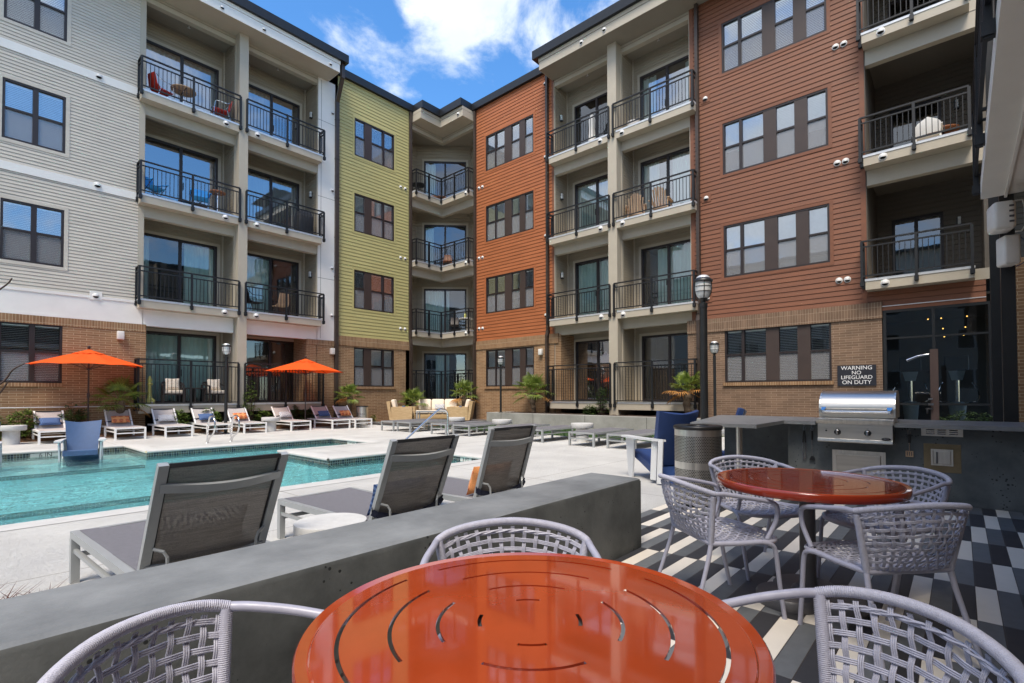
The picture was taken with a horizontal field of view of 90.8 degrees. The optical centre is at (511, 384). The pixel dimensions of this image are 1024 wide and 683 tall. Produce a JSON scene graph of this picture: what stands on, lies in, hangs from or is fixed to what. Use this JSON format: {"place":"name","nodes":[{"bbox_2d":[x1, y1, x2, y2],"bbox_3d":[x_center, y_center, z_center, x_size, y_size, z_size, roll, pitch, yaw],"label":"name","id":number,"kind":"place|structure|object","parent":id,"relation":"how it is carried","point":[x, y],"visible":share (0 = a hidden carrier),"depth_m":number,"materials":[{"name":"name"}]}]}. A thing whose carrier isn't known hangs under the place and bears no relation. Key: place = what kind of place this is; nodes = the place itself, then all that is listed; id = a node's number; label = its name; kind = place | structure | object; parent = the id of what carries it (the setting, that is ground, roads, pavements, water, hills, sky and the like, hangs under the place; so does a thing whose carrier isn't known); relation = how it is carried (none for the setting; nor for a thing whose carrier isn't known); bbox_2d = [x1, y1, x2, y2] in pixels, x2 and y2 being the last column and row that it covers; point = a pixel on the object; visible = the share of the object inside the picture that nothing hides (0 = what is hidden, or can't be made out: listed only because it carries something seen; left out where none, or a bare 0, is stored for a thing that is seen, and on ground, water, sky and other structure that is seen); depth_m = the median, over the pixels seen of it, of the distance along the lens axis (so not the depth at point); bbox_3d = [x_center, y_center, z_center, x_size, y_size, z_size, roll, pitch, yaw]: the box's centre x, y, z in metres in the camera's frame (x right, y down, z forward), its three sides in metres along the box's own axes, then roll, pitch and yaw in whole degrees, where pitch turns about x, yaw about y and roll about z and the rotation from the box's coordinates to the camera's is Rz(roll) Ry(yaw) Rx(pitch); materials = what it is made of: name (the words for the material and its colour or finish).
{"place":"outdoors","nodes":[
{"label":"outdoors","id":0,"kind":"place"},
{"bbox_2d":[0,458,152,524],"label":"pool floor","id":1,"kind":"structure","parent":0,"point":[12,497],"depth_m":9.99,"materials":[{"name":"paint"}]},
{"bbox_2d":[54,420,106,470],"bbox_3d":[-9.536,1.367,11.198,0.860,1.110,0.990,1,-1,-36],"label":"ledge chair","id":2,"kind":"object","parent":1,"relation":"on","point":[81,440],"visible":0.99,"depth_m":11.31,"materials":[{"name":"blue fabric"}]},
{"bbox_2d":[2,445,382,486],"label":"pool wall","id":3,"kind":"structure","parent":0,"point":[330,474],"depth_m":11.15,"materials":[{"name":"paint"}]},
{"bbox_2d":[0,465,150,520],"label":"step edge tile","id":4,"kind":"object","parent":3,"relation":"attached to","point":[88,506],"visible":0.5,"depth_m":9.10,"materials":[{"name":"tile"}]},
{"bbox_2d":[2,439,478,469],"bbox_3d":[-8.964,1.561,7.003,8.850,0.170,16.600,-1,-2,42],"label":"waterline tile","id":5,"kind":"object","parent":3,"relation":"attached to","point":[343,463],"visible":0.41,"depth_m":11.79,"materials":[{"name":"tile"}]},
{"bbox_2d":[0,443,461,524],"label":"pool water","id":6,"kind":"structure","parent":0,"point":[134,480],"depth_m":8.37,"materials":[{"name":"teal liquid"}]},
{"bbox_2d":[0,424,724,599],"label":"pool deck","id":7,"kind":"structure","parent":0,"point":[36,555],"depth_m":8.34,"materials":[{"name":"concrete"}]},
{"bbox_2d":[0,425,26,444],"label":"drum table","id":8,"kind":"object","parent":7,"relation":"on","point":[10,434],"visible":0.98,"depth_m":12.91,"materials":[{"name":"white concrete"}]},
{"bbox_2d":[31,410,65,444],"bbox_3d":[-12.642,1.161,13.879,1.930,0.829,0.738,-1,-2,42],"label":"sun lounger","id":9,"kind":"object","parent":7,"relation":"on","point":[39,429],"visible":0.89,"depth_m":14.12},
{"bbox_2d":[26,346,142,420],"bbox_3d":[-12.517,0.228,14.922,2.642,2.735,2.642,1,-1,-38],"label":"patio umbrella","id":10,"kind":"object","parent":7,"relation":"on","point":[88,356],"visible":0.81,"depth_m":14.51,"materials":[{"name":"orange fabric"}]},
{"bbox_2d":[101,409,145,439],"bbox_3d":[-11.576,1.181,15.019,1.930,0.829,0.738,-1,-2,42],"label":"sun lounger","id":11,"kind":"object","parent":7,"relation":"on","point":[115,427],"visible":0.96,"depth_m":15.16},
{"bbox_2d":[148,408,192,437],"bbox_3d":[-10.747,1.196,15.861,1.930,0.829,0.738,-1,-2,42],"label":"sun lounger","id":12,"kind":"object","parent":7,"relation":"on","point":[164,424],"visible":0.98,"depth_m":15.99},
{"bbox_2d":[69,451,288,583],"bbox_3d":[-2.000,0.863,3.083,1.930,0.930,0.738,-1,-1,39],"label":"sun lounger","id":13,"kind":"object","parent":7,"relation":"on","point":[199,508],"visible":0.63,"depth_m":2.78,"materials":[{"name":"grey fabric"}]},
{"bbox_2d":[0,420,383,441],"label":"mulch","id":14,"kind":"object","parent":7,"relation":"on","point":[109,435],"visible":0.35,"depth_m":16.34,"materials":[{"name":"brown soil"}]},
{"bbox_2d":[1,408,39,438],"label":"shrub","id":15,"kind":"object","parent":14,"relation":"on","point":[18,415],"visible":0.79,"depth_m":13.85,"materials":[{"name":"green plant"}]},
{"bbox_2d":[81,375,149,432],"bbox_3d":[-12.167,0.671,15.540,1.841,1.904,1.784,-1,-2,42],"label":"fan palm","id":16,"kind":"object","parent":14,"relation":"on","point":[119,386],"visible":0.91,"depth_m":15.49,"materials":[{"name":"green plant"}]},
{"bbox_2d":[333,383,364,420],"bbox_3d":[-6.833,0.840,21.177,1.410,1.761,1.403,-1,-2,42],"label":"fan palm","id":17,"kind":"object","parent":14,"relation":"on","point":[350,389],"visible":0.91,"depth_m":21.10,"materials":[{"name":"green plant"}]},
{"bbox_2d":[187,408,230,434],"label":"sun lounger","id":18,"kind":"object","parent":7,"relation":"on","point":[195,412],"visible":0.82,"depth_m":16.84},
{"bbox_2d":[221,343,230,433],"bbox_3d":[-9.424,0.137,16.644,0.290,2.970,0.290,-1,-2,42],"label":"lamp post","id":19,"kind":"object","parent":7,"relation":"on","point":[226,349],"visible":1,"depth_m":16.60,"materials":[{"name":"black metal"}]},
{"bbox_2d":[0,437,482,531],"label":"pool coping","id":20,"kind":"object","parent":7,"relation":"on","point":[149,449],"visible":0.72,"depth_m":10.55,"materials":[{"name":"concrete"}]},
{"bbox_2d":[222,407,266,433],"bbox_3d":[-9.206,1.222,17.354,1.930,0.829,0.738,-1,-2,42],"label":"sun lounger","id":21,"kind":"object","parent":7,"relation":"on","point":[231,411],"visible":0.84,"depth_m":17.53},
{"bbox_2d":[271,406,310,430],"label":"sun lounger","id":22,"kind":"object","parent":7,"relation":"on","point":[276,410],"visible":0.77,"depth_m":18.66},
{"bbox_2d":[266,356,342,428],"bbox_3d":[-7.779,0.298,19.019,2.642,2.735,2.642,0,-1,-11],"label":"patio umbrella","id":23,"kind":"object","parent":7,"relation":"on","point":[305,366],"visible":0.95,"depth_m":18.73,"materials":[{"name":"orange fabric"}]},
{"bbox_2d":[0,473,640,682],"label":"wall","id":24,"kind":"structure","parent":7,"relation":"on","point":[42,633],"depth_m":2.02,"materials":[{"name":"concrete"}]},
{"bbox_2d":[293,513,366,536],"bbox_3d":[-1.159,1.101,3.232,0.446,0.455,0.446,-1,-2,42],"label":"drum table","id":25,"kind":"object","parent":7,"relation":"on","point":[312,524],"visible":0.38,"depth_m":3.21,"materials":[{"name":"white plastic"}]},
{"bbox_2d":[277,434,459,538],"bbox_3d":[-1.085,0.872,4.112,1.930,0.949,0.738,-1,-2,40],"label":"sun lounger","id":26,"kind":"object","parent":7,"relation":"on","point":[414,474],"visible":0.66,"depth_m":3.88,"materials":[{"name":"grey fabric"}]},
{"bbox_2d":[372,419,486,426],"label":"terrace","id":27,"kind":"structure","parent":7,"relation":"on","point":[379,423],"depth_m":20.96,"materials":[{"name":"grey concrete"}]},
{"bbox_2d":[386,399,414,419],"bbox_3d":[-4.928,1.153,22.462,1.130,0.949,0.980,0,-1,-3],"label":"wicker armchair","id":28,"kind":"object","parent":27,"relation":"on","point":[396,411],"visible":0.91,"depth_m":21.98,"materials":[{"name":"beige wicker"}]},
{"bbox_2d":[413,399,461,418],"bbox_3d":[-3.438,1.164,23.183,2.220,0.949,1.130,0,-1,0],"label":"wicker sofa","id":29,"kind":"object","parent":27,"relation":"on","point":[431,406],"visible":0.53,"depth_m":23.36,"materials":[{"name":"beige fabric"}]},
{"bbox_2d":[447,399,474,420],"bbox_3d":[-2.224,1.140,22.185,1.130,0.949,0.980,0,-1,3],"label":"wicker armchair","id":30,"kind":"object","parent":27,"relation":"on","point":[466,411],"visible":0.83,"depth_m":21.70,"materials":[{"name":"beige wicker"}]},
{"bbox_2d":[442,425,536,501],"bbox_3d":[-0.388,0.875,4.897,1.930,0.971,0.738,-1,-2,40],"label":"sun lounger","id":31,"kind":"object","parent":7,"relation":"on","point":[505,458],"visible":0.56,"depth_m":4.59,"materials":[{"name":"grey fabric"}]},
{"bbox_2d":[568,427,633,446],"bbox_3d":[2.306,1.339,12.879,0.738,0.351,1.950,-1,-2,42],"label":"sun lounger","id":32,"kind":"object","parent":7,"relation":"on","point":[600,431],"visible":0.9,"depth_m":12.47,"materials":[{"name":"white metal"}]},
{"bbox_2d":[487,411,723,435],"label":"planter wall","id":33,"kind":"structure","parent":7,"relation":"on","point":[633,422],"depth_m":18.25,"materials":[{"name":"concrete"}]},
{"bbox_2d":[486,411,708,417],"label":"mulch","id":34,"kind":"object","parent":33,"relation":"in","point":[586,414],"visible":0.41,"depth_m":19.31,"materials":[{"name":"soil"}]},
{"bbox_2d":[510,371,555,412],"bbox_3d":[0.842,0.378,21.036,1.987,1.846,2.037,-1,-2,42],"label":"fan palm","id":35,"kind":"object","parent":34,"relation":"on","point":[530,381],"visible":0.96,"depth_m":20.97,"materials":[{"name":"green plant"}]},
{"bbox_2d":[661,370,709,412],"bbox_3d":[5.778,0.370,16.643,1.449,1.657,1.500,-1,-2,42],"label":"fan palm","id":36,"kind":"object","parent":34,"relation":"on","point":[686,379],"visible":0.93,"depth_m":16.56,"materials":[{"name":"green plant"}]},
{"bbox_2d":[606,429,654,448],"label":"sun lounger","id":37,"kind":"object","parent":7,"relation":"on","point":[643,432],"visible":0.6,"depth_m":11.76,"materials":[{"name":"white metal"}]},
{"bbox_2d":[621,410,698,485],"bbox_3d":[2.231,0.930,7.458,0.860,1.110,0.990,0,-1,-16],"label":"armchair","id":38,"kind":"object","parent":7,"relation":"on","point":[656,458],"visible":0.66,"depth_m":7.12,"materials":[{"name":"blue fabric"}]},
{"bbox_2d":[693,275,712,419],"bbox_3d":[3.023,-0.157,7.953,0.290,3.140,0.290,-1,-2,42],"label":"lamp post","id":39,"kind":"object","parent":7,"relation":"on","point":[702,287],"visible":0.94,"depth_m":7.91,"materials":[{"name":"black metal"}]},
{"bbox_2d":[906,349,938,419],"bbox_3d":[8.190,0.377,10.068,0.494,2.130,0.160,-1,-2,42],"label":"shower post","id":40,"kind":"object","parent":7,"relation":"on","point":[934,385],"visible":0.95,"depth_m":9.94,"materials":[{"name":"silver metal"}]},
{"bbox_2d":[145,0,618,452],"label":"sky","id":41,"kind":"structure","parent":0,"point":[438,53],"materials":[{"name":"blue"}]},
{"bbox_2d":[472,0,1023,421],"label":"apartment building","id":42,"kind":"structure","parent":0,"point":[821,218],"depth_m":16.52,"materials":[{"name":"orange"}]},
{"bbox_2d":[486,114,532,170],"bbox_3d":[0.009,-10.900,23.106,2.900,1.670,0.482,-1,-2,42],"label":"window","id":43,"kind":"structure","parent":42,"relation":"in","point":[514,141],"depth_m":22.95,"materials":[{"name":"clear glass"}]},
{"bbox_2d":[486,346,533,386],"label":"window","id":44,"kind":"structure","parent":42,"relation":"in","point":[516,365],"depth_m":22.76,"materials":[{"name":"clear glass"}]},
{"bbox_2d":[486,268,533,313],"bbox_3d":[0.027,-4.166,22.970,2.900,1.700,0.482,-1,-2,42],"label":"window","id":45,"kind":"structure","parent":42,"relation":"in","point":[513,290],"depth_m":22.81,"materials":[{"name":"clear glass"}]},
{"bbox_2d":[486,190,533,241],"bbox_3d":[0.018,-7.551,23.038,2.900,1.690,0.482,-1,-2,42],"label":"window","id":46,"kind":"structure","parent":42,"relation":"in","point":[514,215],"depth_m":22.85,"materials":[{"name":"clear glass"}]},
{"bbox_2d":[574,92,606,145],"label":"sliding door","id":47,"kind":"structure","parent":42,"relation":"in","point":[600,101],"depth_m":21.86,"materials":[{"name":"clear glass"}]},
{"bbox_2d":[575,174,607,229],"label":"sliding door","id":48,"kind":"structure","parent":42,"relation":"in","point":[597,187],"depth_m":21.23,"materials":[{"name":"clear glass"}]},
{"bbox_2d":[575,256,608,315],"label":"sliding door","id":49,"kind":"structure","parent":42,"relation":"in","point":[594,272],"depth_m":21.16,"materials":[{"name":"clear glass"}]},
{"bbox_2d":[576,339,608,399],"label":"sliding door","id":50,"kind":"structure","parent":42,"relation":"in","point":[594,351],"depth_m":21.96,"materials":[{"name":"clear glass"}]},
{"bbox_2d":[640,55,688,120],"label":"sliding door","id":51,"kind":"structure","parent":42,"relation":"in","point":[681,65],"depth_m":19.60,"materials":[{"name":"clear glass"}]},
{"bbox_2d":[642,332,687,401],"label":"sliding door","id":52,"kind":"structure","parent":42,"relation":"in","point":[665,346],"depth_m":19.82,"materials":[{"name":"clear glass"}]},
{"bbox_2d":[640,146,689,212],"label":"sliding door","id":53,"kind":"structure","parent":42,"relation":"in","point":[678,161],"depth_m":19.07,"materials":[{"name":"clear glass"}]},
{"bbox_2d":[641,239,690,307],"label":"sliding door","id":54,"kind":"structure","parent":42,"relation":"in","point":[674,257],"depth_m":18.96,"materials":[{"name":"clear glass"}]},
{"bbox_2d":[721,0,826,73],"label":"window","id":55,"kind":"structure","parent":42,"relation":"in","point":[772,26],"depth_m":15.75,"materials":[{"name":"clear glass"}]},
{"bbox_2d":[722,88,827,174],"bbox_3d":[8.192,-7.720,15.776,2.970,1.690,0.482,-1,-2,42],"label":"window","id":56,"kind":"structure","parent":42,"relation":"in","point":[798,125],"depth_m":15.55,"materials":[{"name":"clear glass"}]},
{"bbox_2d":[724,203,829,277],"bbox_3d":[8.201,-4.335,15.707,2.970,1.700,0.482,-1,-2,42],"label":"window","id":57,"kind":"structure","parent":42,"relation":"in","point":[797,238],"depth_m":15.47,"materials":[{"name":"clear glass"}]},
{"bbox_2d":[725,322,831,382],"bbox_3d":[8.210,-0.921,15.638,2.970,1.710,0.482,-1,-2,42],"label":"window","id":58,"kind":"structure","parent":42,"relation":"in","point":[795,352],"depth_m":15.49,"materials":[{"name":"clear glass"}]},
{"bbox_2d":[837,364,876,385],"bbox_3d":[9.573,-0.240,14.032,0.900,0.575,0.015,-1,-2,42],"label":"warning sign","id":59,"kind":"object","parent":42,"relation":"attached to","point":[856,375],"visible":1,"depth_m":14.02,"materials":[{"name":"black metal"}]},
{"bbox_2d":[822,291,992,421],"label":"window","id":60,"kind":"structure","parent":42,"relation":"in","point":[907,332],"depth_m":16.36,"materials":[{"name":"black glass"}]},
{"bbox_2d":[892,357,930,419],"bbox_3d":[11.003,0.362,13.941,0.874,2.200,0.413,-1,-2,42],"label":"exercise machine","id":61,"kind":"object","parent":42,"relation":"in","point":[910,412],"visible":0.78,"depth_m":13.90,"materials":[{"name":"black metal"}]},
{"bbox_2d":[890,97,940,147],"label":"sliding door","id":62,"kind":"structure","parent":42,"relation":"in","point":[934,105],"depth_m":15.28,"materials":[{"name":"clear glass"}]},
{"bbox_2d":[892,211,943,275],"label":"sliding door","id":63,"kind":"structure","parent":42,"relation":"in","point":[915,219],"depth_m":15.06,"materials":[{"name":"brown glass"}]},
{"bbox_2d":[915,117,942,141],"bbox_3d":[11.252,-6.656,13.647,0.622,0.904,0.631,-1,-2,42],"label":"plastic chair","id":64,"kind":"object","parent":42,"relation":"on","point":[928,121],"visible":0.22,"depth_m":13.44,"materials":[{"name":"white plastic"}]},
{"bbox_2d":[939,355,979,420],"bbox_3d":[11.728,0.347,13.297,0.874,2.200,0.413,-1,-2,42],"label":"exercise machine","id":65,"kind":"object","parent":42,"relation":"in","point":[959,362],"visible":0.75,"depth_m":13.27,"materials":[{"name":"black metal"}]},
{"bbox_2d":[601,487,1023,682],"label":"patio paving","id":66,"kind":"structure","parent":0,"point":[989,570],"depth_m":3.41,"materials":[{"name":"tile"}]},
{"bbox_2d":[37,599,351,682],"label":"rope chair","id":67,"kind":"object","parent":66,"relation":"on","point":[59,671],"visible":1,"depth_m":1.19,"materials":[{"name":"grey fabric"}]},
{"bbox_2d":[412,517,608,664],"bbox_3d":[0.000,0.909,1.697,0.616,0.778,0.613,0,-1,1],"label":"rope chair","id":68,"kind":"object","parent":66,"relation":"on","point":[586,546],"visible":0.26,"depth_m":1.96,"materials":[{"name":"grey fabric"}]},
{"bbox_2d":[292,552,775,682],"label":"cafe table","id":69,"kind":"object","parent":66,"relation":"on","point":[522,617],"visible":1,"depth_m":1.13,"materials":[{"name":"orange metal"}]},
{"bbox_2d":[673,424,722,507],"bbox_3d":[2.139,0.922,5.803,0.534,0.900,0.534,-1,-2,42],"label":"trash can","id":70,"kind":"object","parent":66,"relation":"on","point":[698,447],"visible":0.63,"depth_m":5.59,"materials":[{"name":"metal"}]},
{"bbox_2d":[658,473,786,619],"bbox_3d":[1.220,0.933,3.041,0.612,0.778,0.616,0,-1,-10],"label":"rope chair","id":71,"kind":"object","parent":66,"relation":"on","point":[710,538],"visible":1,"depth_m":2.88,"materials":[{"name":"grey fabric"}]},
{"bbox_2d":[706,455,816,580],"bbox_3d":[1.813,0.945,3.716,0.616,0.778,0.613,0,-1,-8],"label":"rope chair","id":72,"kind":"object","parent":66,"relation":"on","point":[737,509],"visible":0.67,"depth_m":3.80,"materials":[{"name":"grey fabric"}]},
{"bbox_2d":[717,468,912,621],"bbox_3d":[1.797,0.950,3.069,1.014,0.735,1.014,-1,-1,38],"label":"cafe table","id":73,"kind":"object","parent":66,"relation":"on","point":[806,486],"visible":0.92,"depth_m":2.94,"materials":[{"name":"orange metal"}]},
{"bbox_2d":[690,415,1023,512],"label":"kitchen counter","id":74,"kind":"object","parent":66,"relation":"on","point":[991,476],"visible":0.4,"depth_m":5.88,"materials":[{"name":"concrete"}]},
{"bbox_2d":[816,390,899,444],"bbox_3d":[4.331,0.399,6.329,0.790,0.636,0.664,-1,-2,42],"label":"gas grill","id":75,"kind":"object","parent":74,"relation":"on","point":[867,417],"visible":1,"depth_m":6.15,"materials":[{"name":"metal"}]},
{"bbox_2d":[832,449,885,476],"bbox_3d":[4.291,0.993,6.260,0.550,0.325,0.036,-1,-2,42],"label":"access door","id":76,"kind":"structure","parent":74,"relation":"attached to","point":[844,460],"depth_m":6.27,"materials":[{"name":"metal"}]},
{"bbox_2d":[837,455,880,474],"bbox_3d":[4.295,0.992,6.264,0.454,0.233,0.023,-1,-2,42],"label":"door panel","id":77,"kind":"structure","parent":76,"relation":"in","point":[844,462],"depth_m":6.27,"materials":[{"name":"metal"}]},
{"bbox_2d":[923,443,961,473],"bbox_3d":[4.884,0.843,5.734,0.325,0.320,0.038,-1,-2,42],"label":"outlet box","id":78,"kind":"object","parent":74,"relation":"attached to","point":[945,458],"visible":0.98,"depth_m":5.73,"materials":[{"name":"gold metal"}]},
{"bbox_2d":[722,585,1023,682],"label":"rope chair","id":79,"kind":"object","parent":66,"relation":"on","point":[999,653],"visible":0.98,"depth_m":1.24,"materials":[{"name":"grey fabric"}]},
{"bbox_2d":[817,465,952,610],"bbox_3d":[2.401,0.934,3.264,0.613,0.778,0.616,0,-1,-15],"label":"rope chair","id":80,"kind":"object","parent":66,"relation":"on","point":[945,486],"visible":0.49,"depth_m":3.29,"materials":[{"name":"grey fabric"}]},
{"bbox_2d":[798,502,982,680],"bbox_3d":[1.853,0.921,2.526,0.616,0.778,0.613,0,-1,-5],"label":"rope chair","id":81,"kind":"object","parent":66,"relation":"on","point":[866,564],"visible":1,"depth_m":2.33,"materials":[{"name":"grey fabric"}]},
{"bbox_2d":[972,0,1023,421],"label":"apartment building","id":82,"kind":"structure","parent":0,"point":[998,67],"depth_m":6.31,"materials":[{"name":"brick"}]},
{"bbox_2d":[987,199,1023,234],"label":"speaker","id":83,"kind":"object","parent":82,"relation":"attached to","point":[1001,217],"visible":1,"depth_m":6.81},
{"bbox_2d":[996,234,1023,267],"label":"speaker","id":84,"kind":"object","parent":82,"relation":"attached to","point":[1008,250],"visible":1,"depth_m":6.89},
{"label":"ground","id":85,"kind":"structure","parent":0,"visible":0},
{"bbox_2d":[0,0,348,438],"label":"apartment building","id":86,"kind":"structure","parent":85,"relation":"on","point":[100,245],"depth_m":17.42,"materials":[{"name":"grey"}]},
{"bbox_2d":[0,321,62,382],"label":"window","id":87,"kind":"structure","parent":86,"relation":"in","point":[20,343],"depth_m":14.46,"materials":[{"name":"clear glass"}]},
{"bbox_2d":[0,198,63,266],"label":"window","id":88,"kind":"structure","parent":86,"relation":"in","point":[30,233],"depth_m":14.52,"materials":[{"name":"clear glass"}]},
{"bbox_2d":[2,77,65,153],"bbox_3d":[-13.884,-7.683,14.666,0.482,1.690,1.330,-1,-2,42],"label":"window","id":89,"kind":"structure","parent":86,"relation":"in","point":[31,115],"depth_m":14.52,"materials":[{"name":"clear glass"}]},
{"bbox_2d":[4,0,67,41],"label":"window","id":90,"kind":"structure","parent":86,"relation":"in","point":[49,17],"depth_m":14.68,"materials":[{"name":"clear glass"}]},
{"bbox_2d":[143,233,216,306],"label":"sliding door","id":91,"kind":"structure","parent":86,"relation":"in","point":[163,252],"depth_m":18.72,"materials":[{"name":"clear glass"}]},
{"bbox_2d":[145,331,215,403],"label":"sliding door","id":92,"kind":"structure","parent":86,"relation":"in","point":[159,345],"depth_m":18.15,"materials":[{"name":"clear glass"}]},
{"bbox_2d":[144,135,217,210],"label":"sliding door","id":93,"kind":"structure","parent":86,"relation":"in","point":[157,151],"depth_m":19.00,"materials":[{"name":"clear glass"}]},
{"bbox_2d":[146,39,218,137],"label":"sliding door","id":94,"kind":"structure","parent":86,"relation":"in","point":[155,51],"depth_m":18.35,"materials":[{"name":"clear glass"}]},
{"bbox_2d":[246,338,293,402],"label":"sliding door","id":95,"kind":"structure","parent":86,"relation":"in","point":[258,350],"depth_m":21.45,"materials":[{"name":"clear glass"}]},
{"bbox_2d":[247,253,298,315],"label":"sliding door","id":96,"kind":"structure","parent":86,"relation":"in","point":[265,270],"depth_m":20.65,"materials":[{"name":"clear glass"}]},
{"bbox_2d":[248,168,298,229],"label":"sliding door","id":97,"kind":"structure","parent":86,"relation":"in","point":[260,182],"depth_m":20.66,"materials":[{"name":"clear glass"}]},
{"bbox_2d":[248,84,299,145],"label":"sliding door","id":98,"kind":"structure","parent":86,"relation":"in","point":[277,124],"depth_m":20.95,"materials":[{"name":"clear glass"}]},
{"bbox_2d":[329,69,413,422],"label":"apartment building","id":99,"kind":"structure","parent":85,"relation":"on","point":[375,251],"depth_m":22.93,"materials":[{"name":"yellow"}]},
{"bbox_2d":[354,347,393,386],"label":"window","id":100,"kind":"structure","parent":99,"relation":"in","point":[372,367],"depth_m":22.85,"materials":[{"name":"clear glass"}]},
{"bbox_2d":[354,270,393,313],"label":"window","id":101,"kind":"structure","parent":99,"relation":"in","point":[373,292],"depth_m":22.93,"materials":[{"name":"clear glass"}]},
{"bbox_2d":[354,193,393,240],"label":"window","id":102,"kind":"structure","parent":99,"relation":"in","point":[372,217],"depth_m":22.96,"materials":[{"name":"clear glass"}]},
{"bbox_2d":[355,118,393,169],"bbox_3d":[-6.416,-10.882,23.145,0.482,1.670,2.080,-1,-2,42],"label":"window","id":103,"kind":"structure","parent":99,"relation":"in","point":[373,144],"depth_m":23.06,"materials":[{"name":"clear glass"}]},
{"bbox_2d":[406,97,476,414],"bbox_3d":[-2.352,-5.728,30.025,8.780,15.400,12.400,-1,-2,42],"label":"corner balcony stack","id":104,"kind":"object","parent":85,"relation":"on","point":[442,165],"visible":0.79,"depth_m":26.33,"materials":[{"name":"beige"}]},
{"bbox_2d":[424,353,465,398],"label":"sliding door","id":105,"kind":"structure","parent":104,"relation":"in","point":[432,361],"depth_m":27.53,"materials":[{"name":"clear glass"}]},
{"bbox_2d":[424,289,465,332],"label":"sliding door","id":106,"kind":"structure","parent":104,"relation":"in","point":[440,300],"depth_m":26.59,"materials":[{"name":"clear glass"}]},
{"bbox_2d":[424,225,465,265],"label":"sliding door","id":107,"kind":"structure","parent":104,"relation":"in","point":[438,234],"depth_m":27.56,"materials":[{"name":"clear glass"}]},
{"bbox_2d":[424,161,470,213],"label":"sliding door","id":108,"kind":"structure","parent":104,"relation":"in","point":[440,169],"depth_m":27.16,"materials":[{"name":"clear glass"}]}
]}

